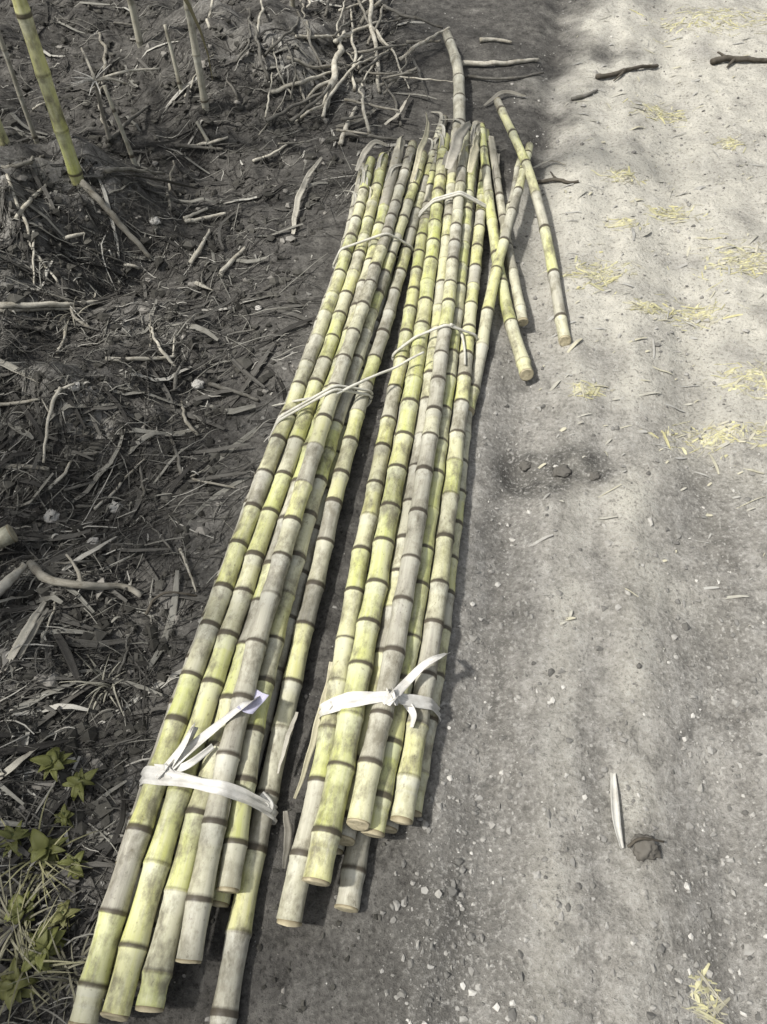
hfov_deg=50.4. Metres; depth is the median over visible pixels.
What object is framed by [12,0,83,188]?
standing cane
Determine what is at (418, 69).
dry leaf
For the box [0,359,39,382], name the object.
dry leaf
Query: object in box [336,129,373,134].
twig
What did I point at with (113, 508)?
pebble
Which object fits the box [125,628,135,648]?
twig
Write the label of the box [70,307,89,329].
twig
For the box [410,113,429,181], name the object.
dry leaf
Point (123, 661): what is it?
twig
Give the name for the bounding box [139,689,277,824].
tape tie
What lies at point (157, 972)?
sugar cane
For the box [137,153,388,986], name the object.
sugar cane
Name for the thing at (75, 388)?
pebble
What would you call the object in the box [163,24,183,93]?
standing cane
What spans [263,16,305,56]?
twig
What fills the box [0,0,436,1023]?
leaf litter
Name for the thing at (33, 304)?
twig
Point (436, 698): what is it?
sugar cane
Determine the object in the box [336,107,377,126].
dry leaf
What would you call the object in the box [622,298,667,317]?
straw patch
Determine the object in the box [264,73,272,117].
twig
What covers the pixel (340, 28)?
twig
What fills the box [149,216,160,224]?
pebble
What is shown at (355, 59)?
twig
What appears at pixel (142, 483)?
twig
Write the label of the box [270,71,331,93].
twig
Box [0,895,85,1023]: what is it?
grass tuft
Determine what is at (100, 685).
grass tuft
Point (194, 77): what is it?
twig
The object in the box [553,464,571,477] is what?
soil clod
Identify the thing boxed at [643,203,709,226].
straw patch
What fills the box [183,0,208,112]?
standing cane
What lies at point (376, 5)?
twig
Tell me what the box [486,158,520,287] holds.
sugar cane
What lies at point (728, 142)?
straw patch
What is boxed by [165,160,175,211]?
twig
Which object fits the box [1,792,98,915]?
grass tuft
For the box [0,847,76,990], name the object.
grass tuft
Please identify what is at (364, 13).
twig
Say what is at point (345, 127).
twig
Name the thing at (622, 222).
straw patch
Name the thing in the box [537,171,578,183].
twig
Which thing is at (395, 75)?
twig
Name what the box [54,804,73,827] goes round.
weed
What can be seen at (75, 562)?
twig
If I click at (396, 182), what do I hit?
sugar cane
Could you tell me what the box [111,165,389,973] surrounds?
sugar cane
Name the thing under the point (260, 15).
twig
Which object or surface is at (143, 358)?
twig
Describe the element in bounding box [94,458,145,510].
twig
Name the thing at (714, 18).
straw patch
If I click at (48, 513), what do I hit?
pebble
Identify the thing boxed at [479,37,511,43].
twig
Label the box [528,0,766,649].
straw litter
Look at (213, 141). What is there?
twig
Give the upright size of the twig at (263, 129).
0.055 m
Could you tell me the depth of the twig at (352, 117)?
2.68 m
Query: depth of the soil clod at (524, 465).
1.86 m
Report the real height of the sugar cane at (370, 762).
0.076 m
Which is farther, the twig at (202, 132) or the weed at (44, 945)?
the twig at (202, 132)
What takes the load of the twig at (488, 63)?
on the dirt ground
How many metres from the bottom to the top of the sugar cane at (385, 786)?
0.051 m
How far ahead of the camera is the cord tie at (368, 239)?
2.22 m
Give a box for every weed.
[0,820,30,858]
[0,957,38,1010]
[4,891,36,925]
[21,921,67,973]
[28,829,68,865]
[29,747,77,781]
[48,899,81,929]
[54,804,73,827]
[57,850,86,879]
[62,768,97,801]
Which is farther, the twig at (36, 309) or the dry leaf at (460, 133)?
the dry leaf at (460, 133)
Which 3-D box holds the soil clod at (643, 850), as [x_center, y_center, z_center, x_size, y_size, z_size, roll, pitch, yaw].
[0.424,0.541,1.317,0.047,0.026,0.042,0,53,0]
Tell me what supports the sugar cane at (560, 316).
on the dirt ground
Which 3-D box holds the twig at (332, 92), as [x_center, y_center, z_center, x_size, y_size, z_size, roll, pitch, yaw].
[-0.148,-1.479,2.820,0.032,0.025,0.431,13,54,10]
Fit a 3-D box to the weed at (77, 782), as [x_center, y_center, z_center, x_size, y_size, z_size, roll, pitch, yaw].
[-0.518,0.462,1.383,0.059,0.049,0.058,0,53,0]
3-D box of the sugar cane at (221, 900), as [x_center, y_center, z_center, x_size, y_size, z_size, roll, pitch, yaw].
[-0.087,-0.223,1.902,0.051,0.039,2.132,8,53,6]
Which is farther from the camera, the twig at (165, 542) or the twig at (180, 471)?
the twig at (180, 471)
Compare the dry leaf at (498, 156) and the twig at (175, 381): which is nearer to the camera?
the twig at (175, 381)
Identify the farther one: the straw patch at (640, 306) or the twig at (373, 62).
the twig at (373, 62)
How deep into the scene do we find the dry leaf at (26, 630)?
1.50 m
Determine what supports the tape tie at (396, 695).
attached to the sugar cane at (290, 912)
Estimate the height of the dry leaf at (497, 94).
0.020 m
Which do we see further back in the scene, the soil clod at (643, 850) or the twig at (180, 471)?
the twig at (180, 471)
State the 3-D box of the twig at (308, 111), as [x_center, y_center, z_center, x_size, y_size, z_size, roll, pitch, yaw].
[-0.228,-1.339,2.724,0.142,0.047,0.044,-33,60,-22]
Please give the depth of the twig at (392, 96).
2.80 m
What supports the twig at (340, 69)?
on the dirt ground
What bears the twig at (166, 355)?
on the leaf litter at (64, 642)
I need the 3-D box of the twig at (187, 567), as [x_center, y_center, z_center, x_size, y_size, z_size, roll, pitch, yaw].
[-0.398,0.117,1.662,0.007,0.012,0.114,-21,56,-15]
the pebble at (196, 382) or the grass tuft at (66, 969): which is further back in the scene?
the pebble at (196, 382)
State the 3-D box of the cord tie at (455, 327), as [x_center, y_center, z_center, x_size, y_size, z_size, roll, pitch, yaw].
[0.123,-0.411,2.001,0.193,0.104,0.127,15,54,11]
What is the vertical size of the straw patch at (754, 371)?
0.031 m
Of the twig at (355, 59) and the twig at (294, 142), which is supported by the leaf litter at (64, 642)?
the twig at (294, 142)
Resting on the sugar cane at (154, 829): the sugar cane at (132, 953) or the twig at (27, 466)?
the sugar cane at (132, 953)
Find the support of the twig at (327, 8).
on the leaf litter at (64, 642)
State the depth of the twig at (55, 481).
1.81 m
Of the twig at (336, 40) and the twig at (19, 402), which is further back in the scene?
the twig at (336, 40)
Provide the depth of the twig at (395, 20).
3.13 m
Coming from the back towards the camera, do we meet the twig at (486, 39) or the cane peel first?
the twig at (486, 39)
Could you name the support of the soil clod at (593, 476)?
on the dirt ground
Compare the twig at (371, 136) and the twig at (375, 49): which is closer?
the twig at (371, 136)
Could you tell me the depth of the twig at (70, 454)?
1.85 m
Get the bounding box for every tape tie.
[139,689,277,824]
[319,652,449,727]
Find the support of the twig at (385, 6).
on the dirt ground
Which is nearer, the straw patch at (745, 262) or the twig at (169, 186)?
the straw patch at (745, 262)
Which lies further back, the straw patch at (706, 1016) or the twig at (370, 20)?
the twig at (370, 20)
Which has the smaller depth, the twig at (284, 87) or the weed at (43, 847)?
the weed at (43, 847)
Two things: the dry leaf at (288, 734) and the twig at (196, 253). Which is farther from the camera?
the twig at (196, 253)
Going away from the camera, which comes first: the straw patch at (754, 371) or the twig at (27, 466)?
the twig at (27, 466)
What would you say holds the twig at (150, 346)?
on the dirt ground
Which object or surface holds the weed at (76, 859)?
on the dirt ground
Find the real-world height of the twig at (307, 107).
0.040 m
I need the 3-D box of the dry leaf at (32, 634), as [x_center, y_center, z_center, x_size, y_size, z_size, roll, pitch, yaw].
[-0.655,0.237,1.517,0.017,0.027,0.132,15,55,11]
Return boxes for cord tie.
[268,351,423,441]
[332,233,413,268]
[391,323,477,364]
[418,191,485,222]
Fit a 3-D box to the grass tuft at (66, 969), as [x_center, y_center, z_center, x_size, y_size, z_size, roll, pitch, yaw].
[-0.467,0.676,1.213,0.157,0.096,0.152,0,53,0]
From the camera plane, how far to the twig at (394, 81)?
2.90 m
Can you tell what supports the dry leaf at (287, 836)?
on the dirt ground
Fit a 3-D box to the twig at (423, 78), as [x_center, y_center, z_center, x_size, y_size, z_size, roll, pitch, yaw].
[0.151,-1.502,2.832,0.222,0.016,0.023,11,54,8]
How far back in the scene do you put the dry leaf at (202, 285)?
2.25 m
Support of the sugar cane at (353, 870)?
on the dirt ground
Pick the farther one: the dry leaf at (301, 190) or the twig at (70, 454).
the dry leaf at (301, 190)
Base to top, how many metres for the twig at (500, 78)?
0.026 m
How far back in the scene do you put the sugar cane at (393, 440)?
1.84 m
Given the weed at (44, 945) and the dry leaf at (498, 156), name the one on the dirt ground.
the weed at (44, 945)
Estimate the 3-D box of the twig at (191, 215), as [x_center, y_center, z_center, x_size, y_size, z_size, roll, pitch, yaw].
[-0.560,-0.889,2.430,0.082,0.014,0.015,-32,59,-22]
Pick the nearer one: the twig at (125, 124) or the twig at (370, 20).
the twig at (125, 124)
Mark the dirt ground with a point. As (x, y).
(610, 676)
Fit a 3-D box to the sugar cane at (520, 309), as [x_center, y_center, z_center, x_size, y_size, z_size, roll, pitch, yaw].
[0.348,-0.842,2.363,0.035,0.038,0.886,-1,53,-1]
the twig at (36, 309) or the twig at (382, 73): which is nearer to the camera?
the twig at (36, 309)
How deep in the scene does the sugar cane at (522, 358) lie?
2.15 m
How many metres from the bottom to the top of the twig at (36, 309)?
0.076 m
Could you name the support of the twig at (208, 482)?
on the leaf litter at (64, 642)
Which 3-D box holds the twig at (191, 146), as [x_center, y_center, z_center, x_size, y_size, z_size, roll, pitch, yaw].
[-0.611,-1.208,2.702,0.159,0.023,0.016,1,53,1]
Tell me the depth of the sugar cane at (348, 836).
1.73 m
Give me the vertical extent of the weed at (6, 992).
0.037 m
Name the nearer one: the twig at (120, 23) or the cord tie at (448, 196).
the cord tie at (448, 196)
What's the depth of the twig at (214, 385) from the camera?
2.00 m
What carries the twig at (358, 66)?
on the dirt ground
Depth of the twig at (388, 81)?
2.86 m
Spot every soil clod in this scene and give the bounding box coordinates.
[518,460,531,470]
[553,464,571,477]
[589,472,600,480]
[631,833,660,861]
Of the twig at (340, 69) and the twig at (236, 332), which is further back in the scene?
the twig at (340, 69)
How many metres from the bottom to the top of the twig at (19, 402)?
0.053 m
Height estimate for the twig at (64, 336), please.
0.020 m
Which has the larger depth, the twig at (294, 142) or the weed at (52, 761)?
the twig at (294, 142)
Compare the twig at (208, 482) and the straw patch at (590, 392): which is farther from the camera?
the straw patch at (590, 392)
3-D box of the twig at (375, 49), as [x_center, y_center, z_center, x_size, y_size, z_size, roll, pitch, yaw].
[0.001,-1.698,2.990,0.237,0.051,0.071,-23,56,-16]
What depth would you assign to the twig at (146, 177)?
2.37 m
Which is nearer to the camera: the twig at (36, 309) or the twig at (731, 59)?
the twig at (36, 309)
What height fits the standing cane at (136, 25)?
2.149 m
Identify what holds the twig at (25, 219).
on the dirt ground
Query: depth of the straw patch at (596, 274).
2.23 m
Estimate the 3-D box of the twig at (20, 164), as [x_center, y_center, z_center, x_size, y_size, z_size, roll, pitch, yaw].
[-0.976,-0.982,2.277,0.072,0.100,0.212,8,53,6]
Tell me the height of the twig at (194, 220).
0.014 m
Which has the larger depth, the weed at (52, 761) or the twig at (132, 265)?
the twig at (132, 265)
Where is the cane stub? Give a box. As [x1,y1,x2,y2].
[442,30,465,128]
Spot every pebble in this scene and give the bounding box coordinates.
[43,509,60,522]
[68,382,79,391]
[87,537,98,543]
[109,501,123,512]
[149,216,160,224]
[191,379,204,389]
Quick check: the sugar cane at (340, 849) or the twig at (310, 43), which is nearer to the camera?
the sugar cane at (340, 849)
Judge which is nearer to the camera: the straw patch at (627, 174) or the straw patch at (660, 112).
the straw patch at (627, 174)
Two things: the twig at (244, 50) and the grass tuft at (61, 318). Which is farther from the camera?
the twig at (244, 50)
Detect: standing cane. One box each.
[0,119,9,146]
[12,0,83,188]
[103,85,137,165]
[127,0,143,47]
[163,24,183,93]
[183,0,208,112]
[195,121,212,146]
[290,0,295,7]
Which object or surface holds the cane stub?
on the dirt ground
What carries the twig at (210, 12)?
on the leaf litter at (64, 642)
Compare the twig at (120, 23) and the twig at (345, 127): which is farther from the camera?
the twig at (120, 23)
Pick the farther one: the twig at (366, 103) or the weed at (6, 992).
the twig at (366, 103)
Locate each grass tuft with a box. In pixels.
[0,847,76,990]
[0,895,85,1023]
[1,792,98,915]
[8,917,106,1021]
[56,296,93,330]
[60,652,127,720]
[71,47,159,144]
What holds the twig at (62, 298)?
on the dirt ground
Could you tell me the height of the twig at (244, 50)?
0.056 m
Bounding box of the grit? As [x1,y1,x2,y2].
[0,0,766,1023]
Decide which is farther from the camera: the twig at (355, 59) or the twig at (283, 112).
the twig at (355, 59)
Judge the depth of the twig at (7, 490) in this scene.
1.80 m
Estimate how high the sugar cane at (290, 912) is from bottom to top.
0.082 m
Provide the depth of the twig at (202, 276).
2.27 m
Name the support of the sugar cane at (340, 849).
on the dirt ground
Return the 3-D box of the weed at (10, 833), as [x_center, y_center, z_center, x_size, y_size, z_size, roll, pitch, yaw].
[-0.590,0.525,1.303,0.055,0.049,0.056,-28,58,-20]
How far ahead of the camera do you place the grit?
1.66 m
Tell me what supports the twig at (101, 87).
on the dirt ground
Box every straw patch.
[541,251,644,293]
[567,380,614,400]
[592,165,645,185]
[596,215,649,230]
[622,98,693,126]
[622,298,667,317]
[630,4,766,42]
[640,416,766,458]
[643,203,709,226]
[645,294,748,330]
[667,233,766,290]
[682,963,729,1023]
[707,358,766,399]
[710,134,745,152]
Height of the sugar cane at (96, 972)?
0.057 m
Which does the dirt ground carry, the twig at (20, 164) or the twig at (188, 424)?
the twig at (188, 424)
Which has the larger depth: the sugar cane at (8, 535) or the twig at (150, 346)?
the twig at (150, 346)
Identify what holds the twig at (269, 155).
on the dirt ground
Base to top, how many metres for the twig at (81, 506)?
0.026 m
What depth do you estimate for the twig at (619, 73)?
2.91 m
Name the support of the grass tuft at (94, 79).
on the dirt ground
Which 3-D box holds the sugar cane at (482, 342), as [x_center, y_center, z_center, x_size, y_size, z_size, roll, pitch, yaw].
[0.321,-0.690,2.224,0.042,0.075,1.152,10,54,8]
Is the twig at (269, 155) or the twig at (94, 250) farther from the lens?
the twig at (269, 155)
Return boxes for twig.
[0,300,101,308]
[0,307,87,312]
[0,398,40,406]
[0,463,49,470]
[0,563,27,595]
[1,154,44,168]
[2,470,8,492]
[5,173,58,282]
[14,184,46,218]
[26,554,142,597]
[32,102,45,110]
[32,230,34,284]
[36,290,83,305]
[39,595,58,643]
[42,387,61,462]
[47,461,71,489]
[48,560,95,564]
[54,378,83,391]
[56,321,65,354]
[62,232,84,240]
[63,476,106,491]
[64,451,97,457]
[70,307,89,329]
[75,504,95,507]
[79,179,152,259]
[88,247,126,262]
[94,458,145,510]
[97,32,107,69]
[98,81,109,130]
[104,167,164,174]
[105,336,175,361]
[106,105,148,148]
[113,21,132,25]
[117,645,129,673]
[123,263,139,269]
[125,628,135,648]
[139,440,145,496]
[144,591,196,614]
[146,521,175,555]
[148,324,176,366]
[149,313,152,347]
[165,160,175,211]
[168,434,182,479]
[173,360,184,390]
[174,143,222,149]
[178,548,196,592]
[180,401,199,436]
[183,207,207,219]
[184,54,214,96]
[184,212,225,223]
[185,136,227,148]
[189,228,210,263]
[192,478,235,488]
[201,264,207,288]
[205,0,213,29]
[208,382,259,401]
[217,246,245,277]
[226,79,239,100]
[227,329,254,335]
[236,23,251,61]
[246,8,270,81]
[252,141,288,162]
[256,0,264,34]
[258,97,284,135]
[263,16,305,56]
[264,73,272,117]
[265,87,330,122]
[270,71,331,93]
[272,38,292,98]
[278,141,310,144]
[286,56,370,73]
[287,42,296,99]
[289,1,323,70]
[289,72,339,122]
[295,34,358,38]
[295,102,328,121]
[296,75,309,114]
[299,0,308,40]
[307,30,346,109]
[321,55,362,117]
[324,0,329,16]
[333,0,345,42]
[333,16,360,37]
[333,20,383,43]
[335,37,359,68]
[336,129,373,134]
[338,0,368,11]
[338,50,376,74]
[338,106,357,145]
[341,113,369,120]
[344,98,399,111]
[345,132,410,141]
[350,9,357,91]
[350,15,416,29]
[351,44,407,54]
[355,47,395,65]
[357,0,385,45]
[358,0,383,25]
[358,43,405,73]
[358,83,370,133]
[364,0,409,92]
[366,0,386,45]
[371,72,399,74]
[374,0,442,28]
[375,65,402,126]
[376,67,417,86]
[382,70,421,78]
[383,44,411,94]
[398,27,450,61]
[400,76,452,81]
[406,40,440,43]
[462,58,538,66]
[465,72,543,79]
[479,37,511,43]
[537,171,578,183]
[571,89,597,100]
[595,64,658,80]
[627,837,663,847]
[710,51,766,67]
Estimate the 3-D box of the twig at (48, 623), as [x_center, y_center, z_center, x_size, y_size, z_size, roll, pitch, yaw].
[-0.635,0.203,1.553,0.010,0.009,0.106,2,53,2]
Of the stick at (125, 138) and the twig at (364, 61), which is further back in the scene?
the twig at (364, 61)
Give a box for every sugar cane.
[0,524,17,548]
[68,156,375,1023]
[100,151,392,1021]
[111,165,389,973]
[116,163,364,861]
[135,136,413,1012]
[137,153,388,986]
[175,140,416,963]
[177,161,402,948]
[210,111,447,1023]
[212,171,411,907]
[216,149,427,893]
[276,146,449,926]
[302,124,449,885]
[334,131,470,912]
[336,182,446,854]
[339,127,458,845]
[346,119,471,830]
[361,121,480,837]
[365,150,448,583]
[385,149,502,833]
[390,128,489,824]
[414,410,471,816]
[468,142,532,415]
[479,122,533,380]
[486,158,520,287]
[488,136,527,326]
[494,97,570,346]
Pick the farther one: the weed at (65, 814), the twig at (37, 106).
the twig at (37, 106)
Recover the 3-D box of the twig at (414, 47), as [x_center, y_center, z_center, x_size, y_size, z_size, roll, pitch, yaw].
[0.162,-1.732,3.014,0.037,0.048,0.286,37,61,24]
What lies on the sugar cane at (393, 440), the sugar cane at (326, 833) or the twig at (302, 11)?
the sugar cane at (326, 833)
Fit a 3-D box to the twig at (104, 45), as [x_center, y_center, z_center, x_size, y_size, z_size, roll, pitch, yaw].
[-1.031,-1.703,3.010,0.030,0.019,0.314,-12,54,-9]
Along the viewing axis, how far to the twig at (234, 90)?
2.75 m
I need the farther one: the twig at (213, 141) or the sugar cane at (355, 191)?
the twig at (213, 141)
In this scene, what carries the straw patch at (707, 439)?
on the dirt ground
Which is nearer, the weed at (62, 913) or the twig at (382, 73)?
the weed at (62, 913)
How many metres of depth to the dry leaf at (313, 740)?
1.40 m
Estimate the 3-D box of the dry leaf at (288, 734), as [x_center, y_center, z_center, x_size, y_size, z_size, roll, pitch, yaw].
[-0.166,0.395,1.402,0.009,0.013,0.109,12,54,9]
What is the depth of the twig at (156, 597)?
1.62 m
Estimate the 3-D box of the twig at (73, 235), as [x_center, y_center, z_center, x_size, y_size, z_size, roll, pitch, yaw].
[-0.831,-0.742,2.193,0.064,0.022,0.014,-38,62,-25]
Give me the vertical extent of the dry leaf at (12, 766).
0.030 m
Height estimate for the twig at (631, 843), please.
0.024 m
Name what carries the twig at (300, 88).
on the dirt ground
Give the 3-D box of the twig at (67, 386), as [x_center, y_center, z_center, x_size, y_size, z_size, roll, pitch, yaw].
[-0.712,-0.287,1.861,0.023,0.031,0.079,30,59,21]
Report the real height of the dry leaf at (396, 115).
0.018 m
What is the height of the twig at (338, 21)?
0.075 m
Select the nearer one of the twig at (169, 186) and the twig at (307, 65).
the twig at (169, 186)
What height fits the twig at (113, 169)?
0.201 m
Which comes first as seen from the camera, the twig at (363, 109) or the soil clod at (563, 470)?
the soil clod at (563, 470)
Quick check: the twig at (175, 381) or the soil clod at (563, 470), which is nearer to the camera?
the soil clod at (563, 470)
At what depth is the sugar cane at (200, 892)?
1.47 m
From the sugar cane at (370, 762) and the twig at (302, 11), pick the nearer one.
the sugar cane at (370, 762)
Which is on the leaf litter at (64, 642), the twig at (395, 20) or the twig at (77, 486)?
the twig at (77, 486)
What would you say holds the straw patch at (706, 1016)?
on the dirt ground
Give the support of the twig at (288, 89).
on the dirt ground
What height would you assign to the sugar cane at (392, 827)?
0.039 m
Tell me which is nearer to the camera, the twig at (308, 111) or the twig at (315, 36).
the twig at (308, 111)
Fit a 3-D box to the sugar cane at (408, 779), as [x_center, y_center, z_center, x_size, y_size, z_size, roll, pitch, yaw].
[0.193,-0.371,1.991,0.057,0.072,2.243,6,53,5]
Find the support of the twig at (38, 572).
on the dirt ground
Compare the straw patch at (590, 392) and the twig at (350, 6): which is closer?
the straw patch at (590, 392)
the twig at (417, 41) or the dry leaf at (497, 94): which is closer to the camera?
the dry leaf at (497, 94)
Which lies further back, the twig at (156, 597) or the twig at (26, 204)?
the twig at (26, 204)
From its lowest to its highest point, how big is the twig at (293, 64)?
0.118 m
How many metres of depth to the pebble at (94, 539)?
1.72 m
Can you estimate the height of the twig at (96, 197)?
0.206 m
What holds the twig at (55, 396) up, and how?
on the dirt ground
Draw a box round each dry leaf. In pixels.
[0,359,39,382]
[0,601,46,674]
[0,747,38,779]
[10,608,48,671]
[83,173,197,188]
[194,281,213,290]
[277,712,297,773]
[282,811,291,868]
[291,157,322,233]
[293,661,331,798]
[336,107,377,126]
[355,139,387,170]
[384,93,410,124]
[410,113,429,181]
[411,58,428,99]
[445,121,471,168]
[467,134,479,172]
[484,90,525,105]
[493,153,499,191]
[533,160,565,167]
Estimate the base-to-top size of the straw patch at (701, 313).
0.037 m
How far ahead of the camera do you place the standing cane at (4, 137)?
2.50 m
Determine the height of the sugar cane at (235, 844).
0.060 m
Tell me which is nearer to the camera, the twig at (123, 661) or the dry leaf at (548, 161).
the twig at (123, 661)
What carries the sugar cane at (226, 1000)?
on the dirt ground
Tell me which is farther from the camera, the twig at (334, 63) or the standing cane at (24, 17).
the twig at (334, 63)
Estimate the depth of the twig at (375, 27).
3.08 m
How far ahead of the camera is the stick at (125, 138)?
2.52 m
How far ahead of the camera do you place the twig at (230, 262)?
2.28 m
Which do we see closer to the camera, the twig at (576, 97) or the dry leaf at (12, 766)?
the dry leaf at (12, 766)
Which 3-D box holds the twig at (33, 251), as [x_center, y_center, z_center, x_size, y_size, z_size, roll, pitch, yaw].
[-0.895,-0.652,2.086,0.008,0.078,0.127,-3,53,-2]
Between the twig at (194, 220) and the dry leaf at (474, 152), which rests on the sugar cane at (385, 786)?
the dry leaf at (474, 152)
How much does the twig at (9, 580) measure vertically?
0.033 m
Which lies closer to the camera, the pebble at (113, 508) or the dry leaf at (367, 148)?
the pebble at (113, 508)
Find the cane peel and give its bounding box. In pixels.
[610,773,623,848]
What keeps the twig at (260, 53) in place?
on the dirt ground
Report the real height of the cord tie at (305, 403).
0.117 m
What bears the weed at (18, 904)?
on the dirt ground
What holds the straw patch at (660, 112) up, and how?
on the dirt ground
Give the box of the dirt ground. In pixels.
[0,0,766,1023]

